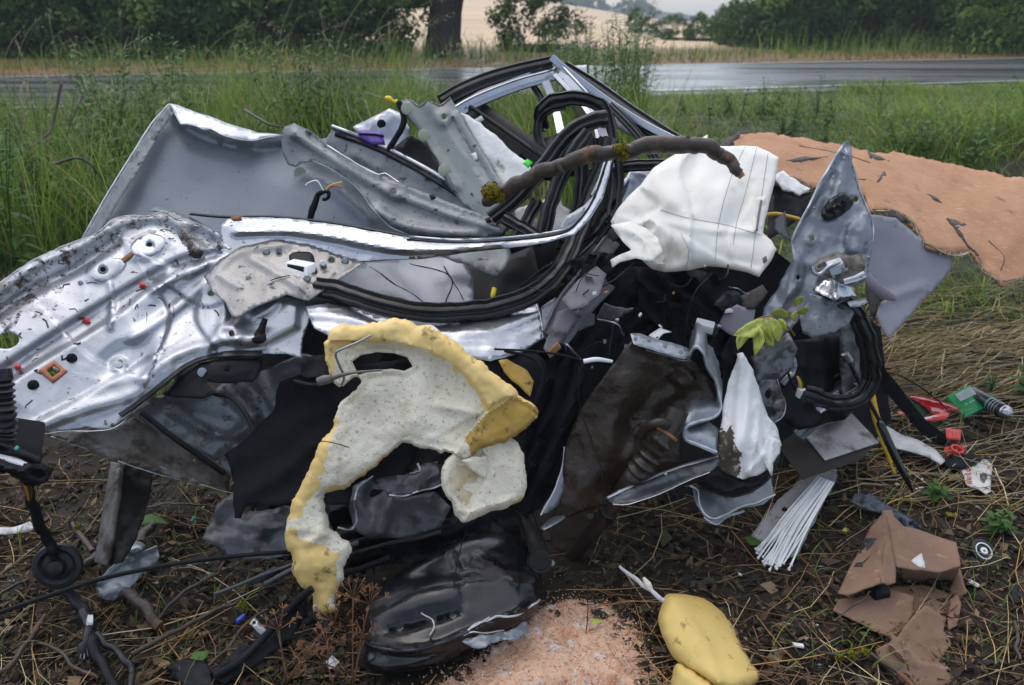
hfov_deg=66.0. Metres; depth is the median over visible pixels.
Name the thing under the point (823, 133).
weed plant
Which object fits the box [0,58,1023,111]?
road
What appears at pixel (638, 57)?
weed plant
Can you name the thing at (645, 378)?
floor panel
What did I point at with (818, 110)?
weed plant
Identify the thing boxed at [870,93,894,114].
weed plant
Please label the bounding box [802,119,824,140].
weed plant
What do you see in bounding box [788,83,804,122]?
weed plant
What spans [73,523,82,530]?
moss tuft
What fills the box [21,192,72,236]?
weed plant
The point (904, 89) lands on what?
bank grass
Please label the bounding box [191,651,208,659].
fallen leaf
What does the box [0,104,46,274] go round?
weed plant
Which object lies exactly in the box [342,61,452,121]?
grass stalk
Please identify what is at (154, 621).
stick
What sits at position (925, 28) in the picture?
bush
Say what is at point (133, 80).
grass stalk
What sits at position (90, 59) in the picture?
grass stalk
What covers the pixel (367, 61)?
grass stalk
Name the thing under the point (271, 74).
grass stalk
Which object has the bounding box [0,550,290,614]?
black rod
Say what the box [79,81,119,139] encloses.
weed plant
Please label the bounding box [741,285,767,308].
brown board
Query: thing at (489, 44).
grass stalk
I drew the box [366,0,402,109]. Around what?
grass stalk
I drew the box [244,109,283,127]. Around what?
dead twig
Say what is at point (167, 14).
bush
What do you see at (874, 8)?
bush
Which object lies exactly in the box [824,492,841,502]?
scrap
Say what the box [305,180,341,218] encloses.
wire loom
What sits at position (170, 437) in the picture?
wing panel
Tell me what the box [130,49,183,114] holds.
grass stalk
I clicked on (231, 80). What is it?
grass stalk
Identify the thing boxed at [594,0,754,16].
sky
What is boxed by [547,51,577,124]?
weed plant
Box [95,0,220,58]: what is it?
bush
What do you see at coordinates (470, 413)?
seat foam
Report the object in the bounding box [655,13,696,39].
bush
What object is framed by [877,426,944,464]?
white film
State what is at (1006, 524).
weed plant
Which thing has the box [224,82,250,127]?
weed plant
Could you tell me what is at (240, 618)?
cap plug
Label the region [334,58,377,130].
weed plant
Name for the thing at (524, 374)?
foam piece
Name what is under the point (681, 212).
white airbag
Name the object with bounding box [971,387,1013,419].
spray can
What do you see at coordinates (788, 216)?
yellow cable
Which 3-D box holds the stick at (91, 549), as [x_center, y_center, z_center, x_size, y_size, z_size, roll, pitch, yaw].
[-1.345,0.608,2.466,0.019,0.029,0.218,-20,30,-39]
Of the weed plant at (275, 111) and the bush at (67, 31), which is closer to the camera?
the weed plant at (275, 111)
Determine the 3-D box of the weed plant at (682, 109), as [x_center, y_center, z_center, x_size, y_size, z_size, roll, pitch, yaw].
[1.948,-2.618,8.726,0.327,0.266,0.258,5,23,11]
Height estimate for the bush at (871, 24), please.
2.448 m
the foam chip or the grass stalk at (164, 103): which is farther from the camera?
the grass stalk at (164, 103)
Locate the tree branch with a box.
[480,135,744,206]
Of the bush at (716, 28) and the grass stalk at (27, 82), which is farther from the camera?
the bush at (716, 28)
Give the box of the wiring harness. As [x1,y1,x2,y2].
[5,418,135,684]
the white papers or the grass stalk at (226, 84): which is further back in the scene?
the grass stalk at (226, 84)
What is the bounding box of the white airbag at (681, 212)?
[610,135,778,276]
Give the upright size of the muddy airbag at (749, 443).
0.306 m
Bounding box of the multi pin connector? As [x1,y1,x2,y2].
[0,443,53,500]
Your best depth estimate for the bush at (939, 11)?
23.77 m
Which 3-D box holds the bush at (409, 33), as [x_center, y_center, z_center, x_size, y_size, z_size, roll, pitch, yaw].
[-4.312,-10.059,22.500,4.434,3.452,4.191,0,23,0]
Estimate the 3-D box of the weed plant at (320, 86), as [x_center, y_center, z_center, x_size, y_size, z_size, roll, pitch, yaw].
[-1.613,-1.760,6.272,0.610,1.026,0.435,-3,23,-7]
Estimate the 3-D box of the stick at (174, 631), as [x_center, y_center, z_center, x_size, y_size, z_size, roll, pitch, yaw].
[-0.852,0.744,2.078,0.292,0.022,0.026,-20,30,-39]
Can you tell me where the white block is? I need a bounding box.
[695,318,714,333]
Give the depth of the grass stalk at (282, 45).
8.10 m
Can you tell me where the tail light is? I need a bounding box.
[908,395,960,421]
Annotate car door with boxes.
[0,161,610,433]
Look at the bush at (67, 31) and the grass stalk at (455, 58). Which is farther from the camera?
the bush at (67, 31)
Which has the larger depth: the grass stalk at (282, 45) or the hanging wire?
the grass stalk at (282, 45)
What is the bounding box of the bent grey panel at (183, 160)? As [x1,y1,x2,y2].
[81,104,507,254]
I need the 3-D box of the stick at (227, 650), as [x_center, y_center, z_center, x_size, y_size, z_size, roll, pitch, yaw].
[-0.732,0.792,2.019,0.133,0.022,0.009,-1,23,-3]
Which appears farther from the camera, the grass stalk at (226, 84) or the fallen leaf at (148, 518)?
the grass stalk at (226, 84)
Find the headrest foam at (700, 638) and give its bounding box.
[619,565,759,684]
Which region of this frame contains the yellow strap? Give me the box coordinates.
[870,394,896,474]
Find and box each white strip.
[0,522,33,534]
[649,328,670,338]
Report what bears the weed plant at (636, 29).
on the ground at (474, 20)
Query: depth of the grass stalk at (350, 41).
7.05 m
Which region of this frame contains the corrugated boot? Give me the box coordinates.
[0,368,17,442]
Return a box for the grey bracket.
[96,541,158,600]
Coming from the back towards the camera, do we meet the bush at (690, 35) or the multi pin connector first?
the bush at (690, 35)
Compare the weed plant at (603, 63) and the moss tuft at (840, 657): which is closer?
the moss tuft at (840, 657)
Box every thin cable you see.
[494,348,583,361]
[888,372,947,409]
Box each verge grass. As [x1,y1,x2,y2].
[0,14,1023,75]
[0,70,664,410]
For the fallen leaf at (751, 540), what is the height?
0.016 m
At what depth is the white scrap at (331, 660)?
1.96 m
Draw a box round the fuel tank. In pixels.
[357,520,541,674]
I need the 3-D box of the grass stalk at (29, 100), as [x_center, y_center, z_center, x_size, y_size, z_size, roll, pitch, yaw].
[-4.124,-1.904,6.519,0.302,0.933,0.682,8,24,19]
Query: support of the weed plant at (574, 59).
on the ground at (474, 20)
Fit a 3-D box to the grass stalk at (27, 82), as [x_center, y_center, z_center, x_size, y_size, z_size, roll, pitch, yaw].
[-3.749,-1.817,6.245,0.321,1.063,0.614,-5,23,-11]
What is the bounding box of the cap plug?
[235,613,245,622]
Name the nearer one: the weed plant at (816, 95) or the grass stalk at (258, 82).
the grass stalk at (258, 82)
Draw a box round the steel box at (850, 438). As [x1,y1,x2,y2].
[780,413,878,479]
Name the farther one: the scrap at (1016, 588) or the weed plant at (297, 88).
the weed plant at (297, 88)
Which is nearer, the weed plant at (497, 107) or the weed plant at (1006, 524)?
the weed plant at (1006, 524)
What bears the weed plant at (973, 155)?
on the ground at (474, 20)
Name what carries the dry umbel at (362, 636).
on the ground at (474, 20)
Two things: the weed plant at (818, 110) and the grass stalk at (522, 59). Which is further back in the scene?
the weed plant at (818, 110)
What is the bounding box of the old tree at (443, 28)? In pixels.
[362,0,465,57]
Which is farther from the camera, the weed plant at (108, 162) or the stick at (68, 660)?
the weed plant at (108, 162)
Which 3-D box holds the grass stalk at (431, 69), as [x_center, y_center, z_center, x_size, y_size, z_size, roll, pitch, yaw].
[-0.538,-1.303,5.131,0.879,1.279,0.194,15,27,32]
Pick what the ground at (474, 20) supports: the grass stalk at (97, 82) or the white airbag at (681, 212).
the grass stalk at (97, 82)
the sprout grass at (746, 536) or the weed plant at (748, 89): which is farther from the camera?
the weed plant at (748, 89)
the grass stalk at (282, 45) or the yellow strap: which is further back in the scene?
the grass stalk at (282, 45)
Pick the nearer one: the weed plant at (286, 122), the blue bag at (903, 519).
the blue bag at (903, 519)
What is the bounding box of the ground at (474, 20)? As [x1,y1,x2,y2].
[0,0,1023,684]
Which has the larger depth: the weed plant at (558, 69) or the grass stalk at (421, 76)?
the weed plant at (558, 69)
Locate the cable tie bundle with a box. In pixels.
[754,476,833,571]
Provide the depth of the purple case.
2.89 m
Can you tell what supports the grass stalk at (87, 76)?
on the ground at (474, 20)
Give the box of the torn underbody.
[203,461,521,594]
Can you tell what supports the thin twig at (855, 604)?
on the ground at (474, 20)
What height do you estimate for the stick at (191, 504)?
0.044 m
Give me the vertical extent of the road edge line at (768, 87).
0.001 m
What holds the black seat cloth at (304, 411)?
hanging from the crushed car
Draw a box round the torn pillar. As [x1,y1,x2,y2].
[763,140,873,338]
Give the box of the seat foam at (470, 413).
[240,318,537,614]
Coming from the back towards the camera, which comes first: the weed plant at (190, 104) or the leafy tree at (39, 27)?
the leafy tree at (39, 27)
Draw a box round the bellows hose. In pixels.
[564,405,687,560]
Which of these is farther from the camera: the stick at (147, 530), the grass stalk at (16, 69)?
the grass stalk at (16, 69)
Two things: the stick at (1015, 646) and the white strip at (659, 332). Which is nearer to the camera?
the stick at (1015, 646)
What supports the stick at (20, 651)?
on the ground at (474, 20)
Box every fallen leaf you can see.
[142,514,167,523]
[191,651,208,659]
[590,619,602,624]
[746,536,761,544]
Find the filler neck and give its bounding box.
[515,509,554,572]
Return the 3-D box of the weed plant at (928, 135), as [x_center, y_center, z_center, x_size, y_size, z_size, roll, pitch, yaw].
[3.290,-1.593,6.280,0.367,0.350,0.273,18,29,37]
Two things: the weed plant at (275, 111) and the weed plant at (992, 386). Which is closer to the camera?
the weed plant at (992, 386)
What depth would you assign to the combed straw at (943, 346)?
3.69 m
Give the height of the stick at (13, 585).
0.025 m
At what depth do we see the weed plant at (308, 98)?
6.23 m
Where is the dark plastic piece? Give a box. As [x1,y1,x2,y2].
[247,566,276,585]
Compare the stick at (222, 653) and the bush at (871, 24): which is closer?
the stick at (222, 653)
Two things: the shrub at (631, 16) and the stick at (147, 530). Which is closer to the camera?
the stick at (147, 530)
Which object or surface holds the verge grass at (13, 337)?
on the ground at (474, 20)
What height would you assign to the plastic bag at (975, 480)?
0.015 m
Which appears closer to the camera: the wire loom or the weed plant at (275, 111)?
the wire loom
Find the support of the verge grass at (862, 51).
on the ground at (474, 20)
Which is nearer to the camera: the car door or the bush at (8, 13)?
the car door
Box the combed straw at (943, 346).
[816,278,1023,525]
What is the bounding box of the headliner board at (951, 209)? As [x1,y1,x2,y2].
[720,131,1023,286]
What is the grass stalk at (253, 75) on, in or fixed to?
on the ground at (474, 20)
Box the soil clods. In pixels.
[0,402,1023,684]
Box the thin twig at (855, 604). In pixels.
[834,591,869,620]
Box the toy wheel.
[968,539,995,563]
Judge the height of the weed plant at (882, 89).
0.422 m
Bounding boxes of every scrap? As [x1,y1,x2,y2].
[325,656,338,668]
[792,642,803,647]
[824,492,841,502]
[945,512,958,517]
[969,580,979,587]
[1010,583,1023,604]
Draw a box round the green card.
[946,385,984,419]
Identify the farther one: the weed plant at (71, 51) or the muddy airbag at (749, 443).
the weed plant at (71, 51)
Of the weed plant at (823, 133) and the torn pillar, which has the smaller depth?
the torn pillar
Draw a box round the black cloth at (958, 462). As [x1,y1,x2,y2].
[943,453,981,469]
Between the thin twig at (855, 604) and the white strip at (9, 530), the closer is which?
the thin twig at (855, 604)
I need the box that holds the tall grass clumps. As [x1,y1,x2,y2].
[0,25,1023,277]
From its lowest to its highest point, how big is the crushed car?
1.531 m
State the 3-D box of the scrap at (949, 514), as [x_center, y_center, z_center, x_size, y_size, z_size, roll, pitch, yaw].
[1.455,0.570,2.602,0.050,0.018,0.018,-3,23,-8]
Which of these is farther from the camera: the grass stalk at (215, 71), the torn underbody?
the grass stalk at (215, 71)
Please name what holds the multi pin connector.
attached to the wiring harness
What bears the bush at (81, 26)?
on the ground at (474, 20)
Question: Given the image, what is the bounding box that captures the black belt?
[880,365,947,445]
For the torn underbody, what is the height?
0.338 m
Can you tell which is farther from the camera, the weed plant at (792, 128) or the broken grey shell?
the weed plant at (792, 128)
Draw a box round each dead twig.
[30,84,62,148]
[53,157,109,188]
[70,94,83,125]
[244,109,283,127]
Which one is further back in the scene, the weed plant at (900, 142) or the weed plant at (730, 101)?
the weed plant at (730, 101)
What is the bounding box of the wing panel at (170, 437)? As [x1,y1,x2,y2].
[48,353,312,489]
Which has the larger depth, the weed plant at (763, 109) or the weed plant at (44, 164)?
the weed plant at (763, 109)
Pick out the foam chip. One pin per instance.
(683, 674)
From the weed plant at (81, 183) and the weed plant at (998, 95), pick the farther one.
the weed plant at (998, 95)
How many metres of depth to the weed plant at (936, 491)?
2.67 m
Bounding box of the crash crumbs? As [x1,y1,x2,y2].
[1,405,1023,679]
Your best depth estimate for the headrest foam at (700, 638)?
1.99 m
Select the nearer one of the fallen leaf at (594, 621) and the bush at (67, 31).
the fallen leaf at (594, 621)
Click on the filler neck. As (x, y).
(541, 561)
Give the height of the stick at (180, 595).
0.060 m
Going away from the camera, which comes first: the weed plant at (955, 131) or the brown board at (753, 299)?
the brown board at (753, 299)
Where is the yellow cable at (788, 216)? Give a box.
[766,212,799,220]
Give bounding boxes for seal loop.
[800,296,881,411]
[843,336,862,394]
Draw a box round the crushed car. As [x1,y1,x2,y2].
[220,55,891,517]
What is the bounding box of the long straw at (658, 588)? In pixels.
[0,408,1023,684]
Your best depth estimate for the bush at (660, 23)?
36.86 m
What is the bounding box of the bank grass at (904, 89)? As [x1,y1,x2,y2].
[624,73,1023,322]
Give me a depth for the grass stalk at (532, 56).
8.20 m
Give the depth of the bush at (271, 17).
19.32 m
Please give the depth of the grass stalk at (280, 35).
7.90 m
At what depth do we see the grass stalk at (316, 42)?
6.58 m
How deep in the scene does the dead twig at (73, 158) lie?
4.29 m
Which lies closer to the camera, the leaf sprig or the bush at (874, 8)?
the leaf sprig
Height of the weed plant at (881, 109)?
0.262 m
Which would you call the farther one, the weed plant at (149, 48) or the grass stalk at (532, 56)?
the grass stalk at (532, 56)
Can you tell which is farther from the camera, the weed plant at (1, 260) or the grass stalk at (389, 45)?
the grass stalk at (389, 45)
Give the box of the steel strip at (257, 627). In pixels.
[249,618,267,639]
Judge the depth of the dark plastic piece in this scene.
2.20 m
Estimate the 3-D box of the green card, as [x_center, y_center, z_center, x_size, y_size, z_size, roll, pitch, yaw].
[1.889,0.244,3.276,0.150,0.095,0.116,-10,25,-22]
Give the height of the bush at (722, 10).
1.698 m
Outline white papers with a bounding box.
[719,304,754,334]
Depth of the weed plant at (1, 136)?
4.93 m
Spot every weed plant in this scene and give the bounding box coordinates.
[0,72,85,226]
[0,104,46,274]
[0,135,13,204]
[0,143,33,211]
[0,223,10,275]
[1,125,29,221]
[13,143,76,213]
[17,252,35,265]
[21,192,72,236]
[24,138,64,210]
[40,165,104,208]
[44,36,105,116]
[46,101,117,183]
[47,119,81,197]
[49,174,91,242]
[66,61,117,158]
[68,47,140,170]
[76,192,106,221]
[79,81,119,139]
[82,50,136,151]
[82,84,121,147]
[85,78,163,187]
[87,76,157,169]
[100,148,129,188]
[102,131,142,165]
[105,37,187,121]
[105,152,130,179]
[112,118,150,154]
[124,65,170,126]
[129,65,203,122]
[144,41,193,105]
[157,63,213,109]
[179,84,210,114]
[196,102,263,131]
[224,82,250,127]
[236,39,319,132]
[240,41,289,120]
[256,98,308,132]
[266,52,341,138]
[268,80,311,125]
[281,91,350,135]
[282,71,316,115]
[293,41,367,133]
[308,33,360,118]
[326,65,369,131]
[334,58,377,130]
[347,98,368,130]
[385,88,407,108]
[401,50,437,104]
[478,59,521,116]
[505,22,521,113]
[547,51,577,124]
[557,39,590,119]
[560,15,615,79]
[580,38,638,94]
[599,15,656,139]
[611,0,659,105]
[615,26,669,111]
[674,94,701,116]
[707,86,719,126]
[719,89,740,113]
[735,86,751,119]
[751,97,770,116]
[756,77,769,113]
[757,88,787,111]
[762,94,816,134]
[765,102,786,118]
[775,112,804,136]
[781,101,816,131]
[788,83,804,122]
[802,85,841,118]
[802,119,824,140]
[811,75,826,125]
[813,119,847,142]
[820,105,842,127]
[822,79,838,118]
[863,99,892,121]
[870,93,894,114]
[872,76,886,111]
[877,112,923,148]
[889,128,927,154]
[900,124,948,156]
[902,119,955,158]
[921,478,953,501]
[937,110,993,153]
[956,124,1005,168]
[978,509,1022,535]
[981,371,1006,396]
[990,86,1012,107]
[1006,63,1023,106]
[1008,362,1023,392]
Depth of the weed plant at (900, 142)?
6.43 m
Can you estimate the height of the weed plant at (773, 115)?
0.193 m
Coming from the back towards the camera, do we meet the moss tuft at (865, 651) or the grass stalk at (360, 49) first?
the grass stalk at (360, 49)
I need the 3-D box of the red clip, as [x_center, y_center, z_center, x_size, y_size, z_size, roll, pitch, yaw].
[1.678,0.386,2.985,0.076,0.076,0.148,10,25,22]
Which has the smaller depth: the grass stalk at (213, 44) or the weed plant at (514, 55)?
the grass stalk at (213, 44)
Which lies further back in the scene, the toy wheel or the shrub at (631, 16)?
the shrub at (631, 16)
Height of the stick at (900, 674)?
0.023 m
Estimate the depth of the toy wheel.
2.40 m
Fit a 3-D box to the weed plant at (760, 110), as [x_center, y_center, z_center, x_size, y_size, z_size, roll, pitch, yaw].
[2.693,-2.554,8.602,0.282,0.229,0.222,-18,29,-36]
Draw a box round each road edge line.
[0,58,1012,76]
[13,80,1023,107]
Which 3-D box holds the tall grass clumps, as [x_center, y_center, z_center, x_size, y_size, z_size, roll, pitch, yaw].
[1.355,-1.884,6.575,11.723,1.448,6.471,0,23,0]
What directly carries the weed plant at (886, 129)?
on the ground at (474, 20)
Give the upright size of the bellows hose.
0.686 m
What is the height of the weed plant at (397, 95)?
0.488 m
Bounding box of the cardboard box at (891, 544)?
[833,510,966,684]
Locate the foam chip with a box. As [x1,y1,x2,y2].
[671,663,711,684]
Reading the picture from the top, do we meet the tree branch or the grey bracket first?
the tree branch
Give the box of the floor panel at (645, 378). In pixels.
[540,322,722,531]
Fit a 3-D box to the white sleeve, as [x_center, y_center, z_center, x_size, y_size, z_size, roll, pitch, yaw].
[0.238,0.050,2.175,0.087,0.027,0.021,-5,23,-12]
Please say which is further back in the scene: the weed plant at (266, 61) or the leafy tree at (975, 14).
the leafy tree at (975, 14)
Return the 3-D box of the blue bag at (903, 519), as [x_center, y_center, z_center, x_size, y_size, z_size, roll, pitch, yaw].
[1.237,0.550,2.592,0.225,0.030,0.094,18,29,37]
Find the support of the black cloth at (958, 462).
on the plastic bag at (975, 480)
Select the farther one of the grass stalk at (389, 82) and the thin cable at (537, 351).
the grass stalk at (389, 82)
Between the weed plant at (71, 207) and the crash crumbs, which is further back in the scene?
the weed plant at (71, 207)
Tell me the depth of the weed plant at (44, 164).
5.31 m
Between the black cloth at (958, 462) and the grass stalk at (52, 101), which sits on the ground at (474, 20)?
the grass stalk at (52, 101)
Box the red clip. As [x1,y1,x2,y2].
[944,428,964,456]
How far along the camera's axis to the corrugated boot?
1.80 m
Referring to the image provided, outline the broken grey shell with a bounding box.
[690,478,775,524]
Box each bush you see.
[0,0,93,58]
[0,1,33,51]
[5,0,139,57]
[6,1,114,49]
[25,0,187,58]
[67,0,189,51]
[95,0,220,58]
[97,0,225,47]
[140,0,278,58]
[161,0,302,58]
[185,0,357,49]
[197,0,312,58]
[231,0,350,57]
[257,0,387,56]
[295,0,406,56]
[301,0,428,50]
[484,0,587,51]
[648,16,677,37]
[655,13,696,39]
[681,11,722,40]
[696,0,842,47]
[708,0,753,36]
[722,0,872,49]
[759,0,894,48]
[791,0,907,47]
[848,0,970,48]
[861,0,1000,48]
[874,13,994,37]
[929,0,1023,47]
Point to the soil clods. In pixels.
(364, 596)
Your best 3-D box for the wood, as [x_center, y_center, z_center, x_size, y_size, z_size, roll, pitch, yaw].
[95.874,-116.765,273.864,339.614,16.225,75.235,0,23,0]
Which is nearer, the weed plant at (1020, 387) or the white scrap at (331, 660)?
the white scrap at (331, 660)
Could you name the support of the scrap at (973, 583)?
on the ground at (474, 20)
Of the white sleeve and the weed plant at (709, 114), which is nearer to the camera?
the white sleeve
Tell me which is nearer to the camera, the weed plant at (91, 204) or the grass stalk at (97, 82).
the weed plant at (91, 204)
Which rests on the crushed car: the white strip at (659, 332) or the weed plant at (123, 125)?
the white strip at (659, 332)
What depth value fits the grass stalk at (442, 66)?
7.09 m
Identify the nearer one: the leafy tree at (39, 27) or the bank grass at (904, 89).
the bank grass at (904, 89)
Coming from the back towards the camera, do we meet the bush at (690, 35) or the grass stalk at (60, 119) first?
the bush at (690, 35)
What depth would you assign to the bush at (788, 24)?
23.72 m
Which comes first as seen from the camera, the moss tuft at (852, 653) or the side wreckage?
the moss tuft at (852, 653)
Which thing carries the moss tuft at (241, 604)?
on the ground at (474, 20)
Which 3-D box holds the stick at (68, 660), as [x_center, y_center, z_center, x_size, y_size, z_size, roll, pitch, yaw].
[-1.136,0.807,2.005,0.266,0.027,0.022,13,26,29]
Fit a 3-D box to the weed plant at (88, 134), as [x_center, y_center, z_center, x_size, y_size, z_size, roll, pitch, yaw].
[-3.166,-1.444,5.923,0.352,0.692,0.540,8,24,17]
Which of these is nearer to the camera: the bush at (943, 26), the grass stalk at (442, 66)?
the grass stalk at (442, 66)
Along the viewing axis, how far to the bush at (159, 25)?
19.00 m
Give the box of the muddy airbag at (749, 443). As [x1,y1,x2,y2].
[717,352,781,478]
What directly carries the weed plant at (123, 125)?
on the ground at (474, 20)
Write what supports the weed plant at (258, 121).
on the ground at (474, 20)
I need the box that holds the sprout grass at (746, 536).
[0,256,1023,682]
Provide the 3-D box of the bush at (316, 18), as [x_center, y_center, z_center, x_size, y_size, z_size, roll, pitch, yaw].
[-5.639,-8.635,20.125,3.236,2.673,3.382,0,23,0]
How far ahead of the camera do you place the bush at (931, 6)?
23.95 m
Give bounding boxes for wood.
[549,0,716,20]
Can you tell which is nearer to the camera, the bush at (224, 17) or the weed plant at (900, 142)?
the weed plant at (900, 142)
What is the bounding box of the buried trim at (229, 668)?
[166,585,332,684]
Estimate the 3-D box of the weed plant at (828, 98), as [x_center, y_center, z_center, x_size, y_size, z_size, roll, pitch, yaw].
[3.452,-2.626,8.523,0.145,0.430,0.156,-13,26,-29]
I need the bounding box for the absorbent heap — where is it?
[392,575,674,684]
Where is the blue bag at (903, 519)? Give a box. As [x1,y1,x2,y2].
[850,493,921,528]
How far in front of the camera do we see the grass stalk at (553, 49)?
6.64 m
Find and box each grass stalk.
[0,26,42,163]
[0,70,48,150]
[6,12,59,137]
[8,70,52,199]
[11,42,35,127]
[25,88,137,207]
[34,28,77,116]
[34,38,85,125]
[45,71,72,174]
[48,9,73,124]
[58,31,168,192]
[68,43,114,87]
[70,46,151,127]
[91,75,132,183]
[113,56,164,120]
[119,11,132,113]
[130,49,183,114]
[135,69,176,142]
[136,26,144,93]
[148,89,196,122]
[167,47,292,111]
[187,19,277,102]
[193,45,258,122]
[201,38,252,114]
[204,63,254,119]
[228,30,281,120]
[245,0,278,99]
[245,53,294,126]
[248,58,304,126]
[265,1,292,83]
[266,21,289,91]
[278,76,285,134]
[282,11,312,103]
[282,69,347,124]
[292,24,337,101]
[295,60,355,123]
[314,0,361,118]
[319,9,328,76]
[323,20,352,109]
[326,19,421,104]
[341,8,373,125]
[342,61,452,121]
[357,30,391,110]
[359,14,430,120]
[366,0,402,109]
[369,0,431,108]
[370,64,429,115]
[374,41,469,135]
[397,12,454,92]
[403,59,446,101]
[404,16,449,92]
[410,52,444,137]
[430,47,468,96]
[434,37,486,155]
[472,29,522,75]
[505,32,568,117]
[514,7,614,106]
[526,9,566,111]
[537,28,590,103]
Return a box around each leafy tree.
[5,0,114,49]
[908,0,1022,39]
[934,0,1023,54]
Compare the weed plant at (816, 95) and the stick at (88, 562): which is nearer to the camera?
the stick at (88, 562)
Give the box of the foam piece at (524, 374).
[477,351,546,435]
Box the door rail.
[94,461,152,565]
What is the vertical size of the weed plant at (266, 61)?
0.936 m
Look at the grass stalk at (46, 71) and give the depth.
7.90 m
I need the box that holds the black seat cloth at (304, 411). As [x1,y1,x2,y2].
[224,354,418,517]
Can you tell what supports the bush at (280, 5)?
on the ground at (474, 20)
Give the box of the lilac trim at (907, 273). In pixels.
[864,215,951,338]
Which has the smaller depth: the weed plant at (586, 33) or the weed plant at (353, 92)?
the weed plant at (353, 92)
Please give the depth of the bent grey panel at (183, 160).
2.80 m
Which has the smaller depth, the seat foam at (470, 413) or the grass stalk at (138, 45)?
the seat foam at (470, 413)
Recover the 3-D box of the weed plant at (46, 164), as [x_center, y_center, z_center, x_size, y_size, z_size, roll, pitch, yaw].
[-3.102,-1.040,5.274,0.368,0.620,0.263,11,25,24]
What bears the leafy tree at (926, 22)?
on the ground at (474, 20)
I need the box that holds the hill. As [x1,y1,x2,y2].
[594,5,713,20]
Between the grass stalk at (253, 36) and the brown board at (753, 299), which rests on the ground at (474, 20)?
the grass stalk at (253, 36)
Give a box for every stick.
[0,578,29,595]
[0,613,47,674]
[35,642,99,679]
[70,521,95,553]
[83,551,95,568]
[115,587,163,630]
[131,599,239,655]
[136,521,156,543]
[147,502,215,507]
[158,561,225,618]
[207,608,267,667]
[208,648,236,655]
[816,650,913,684]
[1013,620,1021,660]
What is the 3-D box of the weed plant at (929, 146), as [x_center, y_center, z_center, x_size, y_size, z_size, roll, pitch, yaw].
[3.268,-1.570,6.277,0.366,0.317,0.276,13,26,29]
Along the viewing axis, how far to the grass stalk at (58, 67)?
7.88 m
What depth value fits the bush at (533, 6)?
22.29 m
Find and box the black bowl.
[697,454,779,497]
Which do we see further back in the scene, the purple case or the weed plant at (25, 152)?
the weed plant at (25, 152)
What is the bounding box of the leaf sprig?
[733,296,808,354]
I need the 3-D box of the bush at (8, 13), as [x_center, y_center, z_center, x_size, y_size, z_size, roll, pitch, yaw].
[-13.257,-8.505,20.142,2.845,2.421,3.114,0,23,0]
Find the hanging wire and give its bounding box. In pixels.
[578,361,604,632]
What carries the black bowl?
on the broken grey shell
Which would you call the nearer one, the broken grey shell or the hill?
the broken grey shell
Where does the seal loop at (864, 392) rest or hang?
hanging from the torn pillar
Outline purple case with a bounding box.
[357,130,384,145]
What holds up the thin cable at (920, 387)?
attached to the crushed car
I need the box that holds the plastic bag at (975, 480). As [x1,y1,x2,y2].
[961,460,992,494]
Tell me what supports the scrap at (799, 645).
on the ground at (474, 20)
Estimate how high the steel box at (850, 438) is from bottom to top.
0.046 m
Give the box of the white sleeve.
[583,357,612,363]
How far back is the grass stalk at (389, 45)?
7.50 m
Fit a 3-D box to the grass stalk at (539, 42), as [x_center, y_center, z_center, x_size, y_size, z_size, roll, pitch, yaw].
[0.496,-2.675,7.775,0.964,1.180,0.296,-2,23,-6]
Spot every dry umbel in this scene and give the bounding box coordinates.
[261,595,346,684]
[300,576,390,684]
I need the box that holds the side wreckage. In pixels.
[747,308,869,440]
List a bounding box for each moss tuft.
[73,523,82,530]
[236,599,248,610]
[835,652,844,661]
[845,648,859,660]
[859,647,871,657]
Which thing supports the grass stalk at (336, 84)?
on the ground at (474, 20)
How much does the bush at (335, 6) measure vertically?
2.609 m
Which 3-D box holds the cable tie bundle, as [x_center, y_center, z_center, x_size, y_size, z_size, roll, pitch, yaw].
[0.931,0.525,2.580,0.164,0.107,0.689,15,27,32]
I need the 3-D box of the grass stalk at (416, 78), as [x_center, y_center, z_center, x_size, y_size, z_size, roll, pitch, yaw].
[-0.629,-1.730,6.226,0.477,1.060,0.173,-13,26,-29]
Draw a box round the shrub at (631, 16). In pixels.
[625,7,657,35]
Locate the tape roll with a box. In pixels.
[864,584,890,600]
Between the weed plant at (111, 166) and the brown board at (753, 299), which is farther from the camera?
the weed plant at (111, 166)
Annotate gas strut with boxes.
[842,351,913,491]

